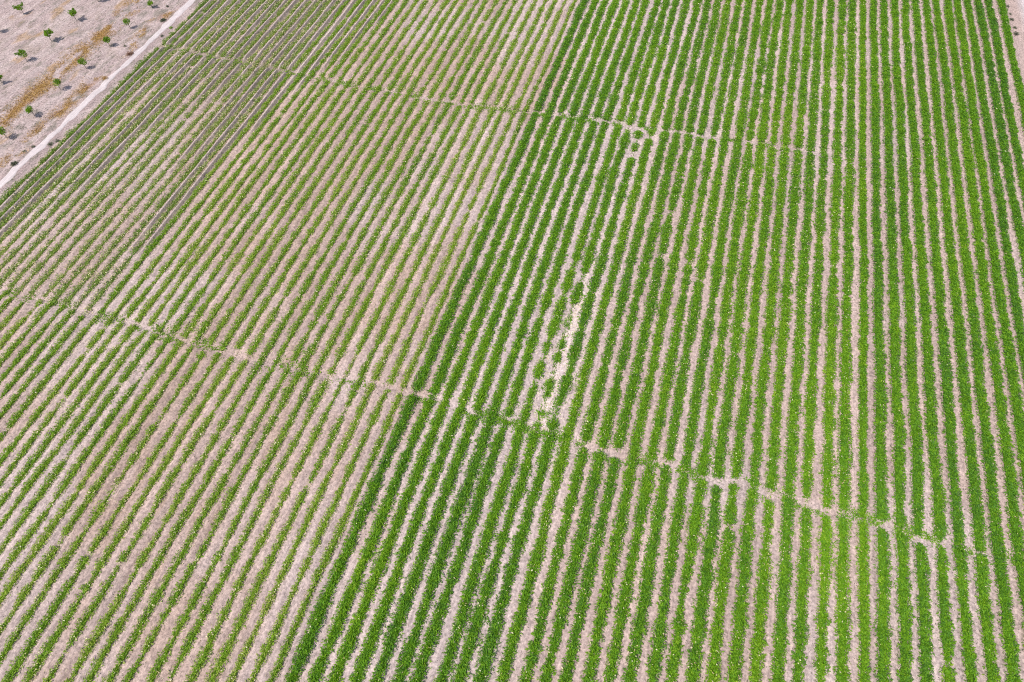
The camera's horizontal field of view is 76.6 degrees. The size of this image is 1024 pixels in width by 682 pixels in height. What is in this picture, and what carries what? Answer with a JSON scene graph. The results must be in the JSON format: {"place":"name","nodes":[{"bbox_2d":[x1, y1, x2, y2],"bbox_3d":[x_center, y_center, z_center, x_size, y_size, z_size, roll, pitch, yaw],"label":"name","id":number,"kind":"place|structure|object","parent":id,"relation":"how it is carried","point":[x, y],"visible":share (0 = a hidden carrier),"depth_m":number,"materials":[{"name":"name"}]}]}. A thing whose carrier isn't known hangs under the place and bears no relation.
{"place":"outdoors","nodes":[
{"label":"outdoors","id":0,"kind":"place"},
{"bbox_2d":[0,0,171,166],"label":"dry grass","id":1,"kind":"structure","parent":0,"point":[10,115],"depth_m":60.92,"materials":[{"name":"brown plant"}]},
{"bbox_2d":[0,0,194,187],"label":"dirt path","id":2,"kind":"structure","parent":0,"point":[73,114],"depth_m":59.70,"materials":[{"name":"beige soil"}]},
{"bbox_2d":[0,0,1023,681],"bbox_3d":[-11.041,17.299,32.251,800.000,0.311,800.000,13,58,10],"label":"ground","id":3,"kind":"structure","parent":0,"point":[40,48],"depth_m":43.57,"materials":[{"name":"soil"}]},
{"bbox_2d":[0,126,6,137],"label":"young tree","id":4,"kind":"object","parent":3,"relation":"on","point":[1,130],"visible":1,"depth_m":56.17,"materials":[{"name":"green plant"}]},
{"bbox_2d":[12,2,23,13],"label":"young tree","id":5,"kind":"object","parent":3,"relation":"on","point":[18,7],"visible":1,"depth_m":67.54,"materials":[{"name":"green plant"}]},
{"bbox_2d":[14,49,26,60],"bbox_3d":[-47.447,-27.670,62.909,1.046,1.244,1.001,13,58,10],"label":"young tree","id":6,"kind":"object","parent":3,"relation":"on","point":[22,52],"visible":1,"depth_m":62.65,"materials":[{"name":"green plant"}]},
{"bbox_2d":[25,105,34,115],"bbox_3d":[-43.167,-20.560,58.117,0.710,1.081,1.004,-5,56,-1],"label":"young tree","id":7,"kind":"object","parent":3,"relation":"on","point":[28,109],"visible":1,"depth_m":57.85,"materials":[{"name":"green plant"}]},
{"bbox_2d":[44,28,53,40],"bbox_3d":[-46.276,-30.476,64.787,1.123,1.162,1.140,13,58,10],"label":"young tree","id":8,"kind":"object","parent":3,"relation":"on","point":[47,32],"visible":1,"depth_m":64.48,"materials":[{"name":"green plant"}]},
{"bbox_2d":[52,78,60,89],"bbox_3d":[-42.151,-23.820,60.236,0.768,1.122,0.830,13,58,10],"label":"young tree","id":9,"kind":"object","parent":3,"relation":"on","point":[56,81],"visible":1,"depth_m":59.95,"materials":[{"name":"green plant"}]},
{"bbox_2d":[67,8,76,20],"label":"young tree","id":10,"kind":"object","parent":3,"relation":"on","point":[72,12],"visible":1,"depth_m":66.46,"materials":[{"name":"green plant"}]},
{"bbox_2d":[77,57,86,68],"bbox_3d":[-40.971,-26.488,61.976,0.861,1.178,0.715,13,58,10],"label":"young tree","id":11,"kind":"object","parent":3,"relation":"on","point":[81,61],"visible":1,"depth_m":61.73,"materials":[{"name":"green plant"}]},
{"bbox_2d":[0,0,188,185],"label":"weeds","id":12,"kind":"object","parent":3,"relation":"on","point":[70,61],"visible":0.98,"depth_m":63.44,"materials":[{"name":"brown plant"}]},
{"bbox_2d":[0,0,208,204],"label":"crop row","id":13,"kind":"object","parent":3,"relation":"on","point":[11,191],"visible":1,"depth_m":58.55,"materials":[{"name":"green plant"}]},
{"bbox_2d":[102,36,110,45],"bbox_3d":[-39.940,-29.577,64.069,0.826,1.068,0.721,13,58,10],"label":"young tree","id":14,"kind":"object","parent":3,"relation":"on","point":[106,40],"visible":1,"depth_m":63.77,"materials":[{"name":"green plant"}]},
{"bbox_2d":[0,0,216,217],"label":"crop row","id":15,"kind":"object","parent":3,"relation":"on","point":[18,196],"visible":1,"depth_m":57.99,"materials":[{"name":"green plant"}]},
{"bbox_2d":[0,0,225,228],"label":"crop row","id":16,"kind":"object","parent":3,"relation":"on","point":[95,129],"visible":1,"depth_m":57.16,"materials":[{"name":"green plant"}]},
{"bbox_2d":[0,0,236,243],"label":"crop row","id":17,"kind":"object","parent":3,"relation":"on","point":[78,160],"visible":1,"depth_m":56.97,"materials":[{"name":"green plant"}]},
{"bbox_2d":[0,0,245,257],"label":"crop row","id":18,"kind":"object","parent":3,"relation":"on","point":[80,170],"visible":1,"depth_m":56.10,"materials":[{"name":"green plant"}]},
{"bbox_2d":[123,18,129,26],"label":"young tree","id":19,"kind":"object","parent":3,"relation":"on","point":[125,21],"visible":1,"depth_m":65.55,"materials":[{"name":"green plant"}]},
{"bbox_2d":[0,0,254,271],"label":"crop row","id":20,"kind":"object","parent":3,"relation":"on","point":[119,141],"visible":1,"depth_m":55.96,"materials":[{"name":"green plant"}]},
{"bbox_2d":[0,0,264,287],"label":"crop row","id":21,"kind":"object","parent":3,"relation":"on","point":[111,163],"visible":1,"depth_m":55.38,"materials":[{"name":"green plant"}]},
{"bbox_2d":[0,0,273,300],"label":"crop row","id":22,"kind":"object","parent":3,"relation":"on","point":[116,169],"visible":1,"depth_m":55.07,"materials":[{"name":"green plant"}]},
{"bbox_2d":[0,0,282,314],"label":"crop row","id":23,"kind":"object","parent":3,"relation":"on","point":[40,265],"visible":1,"depth_m":54.09,"materials":[{"name":"green plant"}]},
{"bbox_2d":[0,0,292,329],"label":"crop row","id":24,"kind":"object","parent":3,"relation":"on","point":[45,276],"visible":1,"depth_m":53.55,"materials":[{"name":"green plant"}]},
{"bbox_2d":[0,0,303,349],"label":"crop row","id":25,"kind":"object","parent":3,"relation":"on","point":[9,334],"visible":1,"depth_m":53.17,"materials":[{"name":"green plant"}]},
{"bbox_2d":[0,1,311,366],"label":"crop row","id":26,"kind":"object","parent":3,"relation":"on","point":[48,305],"visible":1,"depth_m":51.92,"materials":[{"name":"green plant"}]},
{"bbox_2d":[0,0,321,382],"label":"crop row","id":27,"kind":"object","parent":3,"relation":"on","point":[15,361],"visible":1,"depth_m":51.64,"materials":[{"name":"green plant"}]},
{"bbox_2d":[0,0,330,399],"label":"crop row","id":28,"kind":"object","parent":3,"relation":"on","point":[39,349],"visible":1,"depth_m":50.55,"materials":[{"name":"green plant"}]},
{"bbox_2d":[0,0,340,418],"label":"crop row","id":29,"kind":"object","parent":3,"relation":"on","point":[58,345],"visible":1,"depth_m":49.79,"materials":[{"name":"green plant"}]},
{"bbox_2d":[0,0,350,441],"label":"crop row","id":30,"kind":"object","parent":3,"relation":"on","point":[151,246],"visible":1,"depth_m":49.05,"materials":[{"name":"green plant"}]},
{"bbox_2d":[0,0,361,465],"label":"crop row","id":31,"kind":"object","parent":3,"relation":"on","point":[39,410],"visible":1,"depth_m":48.45,"materials":[{"name":"green plant"}]},
{"bbox_2d":[0,0,371,488],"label":"crop row","id":32,"kind":"object","parent":3,"relation":"on","point":[99,351],"visible":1,"depth_m":48.34,"materials":[{"name":"green plant"}]},
{"bbox_2d":[0,0,379,507],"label":"crop row","id":33,"kind":"object","parent":3,"relation":"on","point":[89,384],"visible":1,"depth_m":46.23,"materials":[{"name":"green plant"}]},
{"bbox_2d":[0,283,383,391],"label":"track undergrowth","id":34,"kind":"object","parent":3,"relation":"on","point":[163,333],"visible":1,"depth_m":44.39,"materials":[{"name":"green plant"}]},
{"bbox_2d":[0,0,389,528],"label":"crop row","id":35,"kind":"object","parent":3,"relation":"on","point":[48,459],"visible":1,"depth_m":46.92,"materials":[{"name":"green plant"}]},
{"bbox_2d":[0,0,398,553],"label":"crop row","id":36,"kind":"object","parent":3,"relation":"on","point":[52,476],"visible":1,"depth_m":45.87,"materials":[{"name":"green plant"}]},
{"bbox_2d":[0,0,408,580],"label":"crop row","id":37,"kind":"object","parent":3,"relation":"on","point":[105,425],"visible":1,"depth_m":45.26,"materials":[{"name":"green plant"}]},
{"bbox_2d":[0,0,418,606],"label":"crop row","id":38,"kind":"object","parent":3,"relation":"on","point":[48,530],"visible":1,"depth_m":43.72,"materials":[{"name":"green plant"}]},
{"bbox_2d":[0,0,428,632],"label":"crop row","id":39,"kind":"object","parent":3,"relation":"on","point":[150,406],"visible":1,"depth_m":43.42,"materials":[{"name":"green plant"}]},
{"bbox_2d":[0,0,437,666],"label":"crop row","id":40,"kind":"object","parent":3,"relation":"on","point":[98,510],"visible":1,"depth_m":43.10,"materials":[{"name":"green plant"}]},
{"bbox_2d":[1,0,450,681],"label":"crop row","id":41,"kind":"object","parent":3,"relation":"on","point":[321,194],"visible":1,"depth_m":42.11,"materials":[{"name":"green plant"}]},
{"bbox_2d":[21,0,457,681],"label":"crop row","id":42,"kind":"object","parent":3,"relation":"on","point":[51,642],"visible":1,"depth_m":41.78,"materials":[{"name":"green plant"}]},
{"bbox_2d":[42,0,468,681],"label":"crop row","id":43,"kind":"object","parent":3,"relation":"on","point":[172,478],"visible":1,"depth_m":42.65,"materials":[{"name":"green plant"}]},
{"bbox_2d":[64,0,478,681],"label":"crop row","id":44,"kind":"object","parent":3,"relation":"on","point":[142,556],"visible":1,"depth_m":42.56,"materials":[{"name":"green plant"}]},
{"bbox_2d":[83,0,487,681],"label":"crop row","id":45,"kind":"object","parent":3,"relation":"on","point":[207,476],"visible":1,"depth_m":41.76,"materials":[{"name":"green plant"}]},
{"bbox_2d":[1,0,574,675],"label":"weeds","id":46,"kind":"object","parent":3,"relation":"on","point":[237,314],"visible":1,"depth_m":45.64,"materials":[{"name":"green plant"}]},
{"bbox_2d":[102,0,498,681],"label":"crop row","id":47,"kind":"object","parent":3,"relation":"on","point":[138,632],"visible":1,"depth_m":41.71,"materials":[{"name":"green plant"}]},
{"bbox_2d":[122,0,507,681],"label":"crop row","id":48,"kind":"object","parent":3,"relation":"on","point":[228,500],"visible":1,"depth_m":42.50,"materials":[{"name":"green plant"}]},
{"bbox_2d":[145,0,517,681],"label":"crop row","id":49,"kind":"object","parent":3,"relation":"on","point":[179,626],"visible":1,"depth_m":41.99,"materials":[{"name":"green plant"}]},
{"bbox_2d":[166,0,527,681],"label":"crop row","id":50,"kind":"object","parent":3,"relation":"on","point":[292,444],"visible":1,"depth_m":42.54,"materials":[{"name":"green plant"}]},
{"bbox_2d":[164,44,537,113],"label":"track undergrowth","id":51,"kind":"object","parent":3,"relation":"on","point":[412,96],"visible":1,"depth_m":59.19,"materials":[{"name":"green plant"}]},
{"bbox_2d":[184,0,537,681],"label":"crop row","id":52,"kind":"object","parent":3,"relation":"on","point":[263,538],"visible":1,"depth_m":42.75,"materials":[{"name":"green plant"}]},
{"bbox_2d":[204,0,548,681],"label":"crop row","id":53,"kind":"object","parent":3,"relation":"on","point":[224,654],"visible":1,"depth_m":42.02,"materials":[{"name":"green plant"}]},
{"bbox_2d":[225,0,557,681],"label":"crop row","id":54,"kind":"object","parent":3,"relation":"on","point":[343,446],"visible":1,"depth_m":42.24,"materials":[{"name":"green plant"}]},
{"bbox_2d":[245,0,567,681],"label":"crop row","id":55,"kind":"object","parent":3,"relation":"on","point":[307,562],"visible":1,"depth_m":41.92,"materials":[{"name":"green plant"}]},
{"bbox_2d":[265,0,576,681],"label":"crop row","id":56,"kind":"object","parent":3,"relation":"on","point":[329,553],"visible":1,"depth_m":41.09,"materials":[{"name":"green plant"}]},
{"bbox_2d":[284,0,588,681],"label":"crop row","id":57,"kind":"object","parent":3,"relation":"on","point":[323,604],"visible":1,"depth_m":41.48,"materials":[{"name":"green plant"}]},
{"bbox_2d":[306,0,598,681],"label":"crop row","id":58,"kind":"object","parent":3,"relation":"on","point":[345,604],"visible":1,"depth_m":41.60,"materials":[{"name":"green plant"}]},
{"bbox_2d":[0,0,915,681],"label":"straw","id":59,"kind":"object","parent":3,"relation":"on","point":[342,330],"visible":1,"depth_m":45.76,"materials":[{"name":"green plant"}]},
{"bbox_2d":[324,0,608,681],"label":"crop row","id":60,"kind":"object","parent":3,"relation":"on","point":[371,583],"visible":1,"depth_m":41.31,"materials":[{"name":"green plant"}]},
{"bbox_2d":[347,0,619,681],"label":"crop row","id":61,"kind":"object","parent":3,"relation":"on","point":[366,652],"visible":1,"depth_m":41.86,"materials":[{"name":"green plant"}]},
{"bbox_2d":[369,0,629,681],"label":"crop row","id":62,"kind":"object","parent":3,"relation":"on","point":[407,597],"visible":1,"depth_m":41.24,"materials":[{"name":"green plant"}]},
{"bbox_2d":[389,0,638,681],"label":"crop row","id":63,"kind":"object","parent":3,"relation":"on","point":[433,580],"visible":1,"depth_m":41.22,"materials":[{"name":"green plant"}]},
{"bbox_2d":[408,0,649,681],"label":"crop row","id":64,"kind":"object","parent":3,"relation":"on","point":[442,606],"visible":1,"depth_m":40.95,"materials":[{"name":"green plant"}]},
{"bbox_2d":[433,0,660,681],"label":"crop row","id":65,"kind":"object","parent":3,"relation":"on","point":[486,536],"visible":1,"depth_m":40.66,"materials":[{"name":"green plant"}]},
{"bbox_2d":[510,284,607,437],"bbox_3d":[3.696,1.124,42.685,6.703,0.173,12.789,13,58,10],"label":"straw","id":66,"kind":"object","parent":3,"relation":"on","point":[559,365],"visible":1,"depth_m":42.28,"materials":[{"name":"beige plant"}]},
{"bbox_2d":[450,0,670,681],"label":"crop row","id":67,"kind":"object","parent":3,"relation":"on","point":[477,620],"visible":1,"depth_m":40.30,"materials":[{"name":"green plant"}]},
{"bbox_2d":[513,282,607,439],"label":"track undergrowth","id":68,"kind":"object","parent":3,"relation":"on","point":[565,321],"visible":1,"depth_m":41.44,"materials":[{"name":"green plant"}]},
{"bbox_2d":[472,0,679,681],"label":"crop row","id":69,"kind":"object","parent":3,"relation":"on","point":[519,538],"visible":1,"depth_m":40.94,"materials":[{"name":"green plant"}]},
{"bbox_2d":[494,0,691,681],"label":"crop row","id":70,"kind":"object","parent":3,"relation":"on","point":[540,542],"visible":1,"depth_m":41.24,"materials":[{"name":"green plant"}]},
{"bbox_2d":[516,0,702,681],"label":"crop row","id":71,"kind":"object","parent":3,"relation":"on","point":[588,426],"visible":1,"depth_m":41.64,"materials":[{"name":"green plant"}]},
{"bbox_2d":[537,0,711,681],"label":"crop row","id":72,"kind":"object","parent":3,"relation":"on","point":[580,540],"visible":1,"depth_m":40.88,"materials":[{"name":"green plant"}]},
{"bbox_2d":[557,0,721,681],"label":"crop row","id":73,"kind":"object","parent":3,"relation":"on","point":[587,577],"visible":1,"depth_m":41.42,"materials":[{"name":"green plant"}]},
{"bbox_2d":[580,0,731,681],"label":"crop row","id":74,"kind":"object","parent":3,"relation":"on","point":[618,531],"visible":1,"depth_m":40.76,"materials":[{"name":"green plant"}]},
{"bbox_2d":[539,113,772,146],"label":"track undergrowth","id":75,"kind":"object","parent":3,"relation":"on","point":[655,129],"visible":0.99,"depth_m":55.46,"materials":[{"name":"green plant"}]},
{"bbox_2d":[315,0,1023,681],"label":"weeds","id":76,"kind":"object","parent":3,"relation":"on","point":[779,322],"visible":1,"depth_m":43.89,"materials":[{"name":"green plant"}]},
{"bbox_2d":[602,0,742,681],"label":"crop row","id":77,"kind":"object","parent":3,"relation":"on","point":[645,490],"visible":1,"depth_m":40.92,"materials":[{"name":"green plant"}]},
{"bbox_2d":[620,0,752,681],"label":"crop row","id":78,"kind":"object","parent":3,"relation":"on","point":[647,574],"visible":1,"depth_m":41.13,"materials":[{"name":"green plant"}]},
{"bbox_2d":[645,0,763,681],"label":"crop row","id":79,"kind":"object","parent":3,"relation":"on","point":[657,647],"visible":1,"depth_m":41.29,"materials":[{"name":"green plant"}]},
{"bbox_2d":[665,0,773,681],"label":"crop row","id":80,"kind":"object","parent":3,"relation":"on","point":[697,511],"visible":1,"depth_m":41.48,"materials":[{"name":"green plant"}]},
{"bbox_2d":[417,396,1022,565],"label":"track undergrowth","id":81,"kind":"object","parent":3,"relation":"on","point":[873,521],"visible":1,"depth_m":37.57,"materials":[{"name":"green plant"}]},
{"bbox_2d":[684,0,783,681],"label":"crop row","id":82,"kind":"object","parent":3,"relation":"on","point":[702,604],"visible":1,"depth_m":41.11,"materials":[{"name":"green plant"}]},
{"bbox_2d":[704,0,793,681],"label":"crop row","id":83,"kind":"object","parent":3,"relation":"on","point":[722,579],"visible":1,"depth_m":40.98,"materials":[{"name":"green plant"}]},
{"bbox_2d":[724,0,803,681],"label":"crop row","id":84,"kind":"object","parent":3,"relation":"on","point":[740,622],"visible":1,"depth_m":40.89,"materials":[{"name":"green plant"}]},
{"bbox_2d":[746,0,814,681],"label":"crop row","id":85,"kind":"object","parent":3,"relation":"on","point":[762,592],"visible":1,"depth_m":41.30,"materials":[{"name":"green plant"}]},
{"bbox_2d":[768,0,824,681],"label":"crop row","id":86,"kind":"object","parent":3,"relation":"on","point":[784,569],"visible":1,"depth_m":40.84,"materials":[{"name":"green plant"}]},
{"bbox_2d":[790,0,834,681],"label":"crop row","id":87,"kind":"object","parent":3,"relation":"on","point":[803,571],"visible":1,"depth_m":40.88,"materials":[{"name":"green plant"}]},
{"bbox_2d":[812,0,847,681],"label":"crop row","id":88,"kind":"object","parent":3,"relation":"on","point":[825,549],"visible":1,"depth_m":41.22,"materials":[{"name":"green plant"}]},
{"bbox_2d":[832,0,857,681],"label":"crop row","id":89,"kind":"object","parent":3,"relation":"on","point":[842,624],"visible":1,"depth_m":40.47,"materials":[{"name":"green plant"}]},
{"bbox_2d":[854,0,872,681],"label":"crop row","id":90,"kind":"object","parent":3,"relation":"on","point":[863,573],"visible":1,"depth_m":40.64,"materials":[{"name":"green plant"}]},
{"bbox_2d":[868,0,894,681],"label":"crop row","id":91,"kind":"object","parent":3,"relation":"on","point":[884,560],"visible":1,"depth_m":40.16,"materials":[{"name":"green plant"}]},
{"bbox_2d":[878,0,915,681],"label":"crop row","id":92,"kind":"object","parent":3,"relation":"on","point":[904,589],"visible":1,"depth_m":40.71,"materials":[{"name":"green plant"}]},
{"bbox_2d":[796,2,1023,679],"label":"weeds","id":93,"kind":"object","parent":3,"relation":"on","point":[935,317],"visible":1,"depth_m":45.04,"materials":[{"name":"green plant"}]},
{"bbox_2d":[890,0,934,681],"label":"crop row","id":94,"kind":"object","parent":3,"relation":"on","point":[925,647],"visible":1,"depth_m":40.72,"materials":[{"name":"green plant"}]},
{"bbox_2d":[900,0,957,681],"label":"crop row","id":95,"kind":"object","parent":3,"relation":"on","point":[939,507],"visible":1,"depth_m":40.84,"materials":[{"name":"green plant"}]},
{"bbox_2d":[910,0,978,681],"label":"crop row","id":96,"kind":"object","parent":3,"relation":"on","point":[950,424],"visible":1,"depth_m":40.89,"materials":[{"name":"green plant"}]},
{"bbox_2d":[921,0,1001,681],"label":"crop row","id":97,"kind":"object","parent":3,"relation":"on","point":[984,605],"visible":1,"depth_m":40.46,"materials":[{"name":"green plant"}]},
{"bbox_2d":[931,0,1022,681],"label":"crop row","id":98,"kind":"object","parent":3,"relation":"on","point":[997,534],"visible":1,"depth_m":40.40,"materials":[{"name":"green plant"}]},
{"bbox_2d":[943,0,1023,649],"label":"crop row","id":99,"kind":"object","parent":3,"relation":"on","point":[1016,533],"visible":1,"depth_m":43.14,"materials":[{"name":"green plant"}]},
{"bbox_2d":[953,0,1023,510],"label":"crop row","id":100,"kind":"object","parent":3,"relation":"on","point":[1009,349],"visible":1,"depth_m":46.36,"materials":[{"name":"green plant"}]},
{"bbox_2d":[963,0,1023,385],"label":"crop row","id":101,"kind":"object","parent":3,"relation":"on","point":[1000,202],"visible":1,"depth_m":50.05,"materials":[{"name":"green plant"}]},
{"bbox_2d":[973,0,1023,290],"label":"crop row","id":102,"kind":"object","parent":3,"relation":"on","point":[1013,202],"visible":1,"depth_m":53.64,"materials":[{"name":"green plant"}]},
{"bbox_2d":[984,0,1023,208],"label":"crop row","id":103,"kind":"object","parent":3,"relation":"on","point":[1002,73],"visible":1,"depth_m":56.47,"materials":[{"name":"green plant"}]},
{"bbox_2d":[997,0,1023,133],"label":"crop row","id":104,"kind":"object","parent":3,"relation":"on","point":[1008,37],"visible":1,"depth_m":59.43,"materials":[{"name":"green plant"}]}
]}

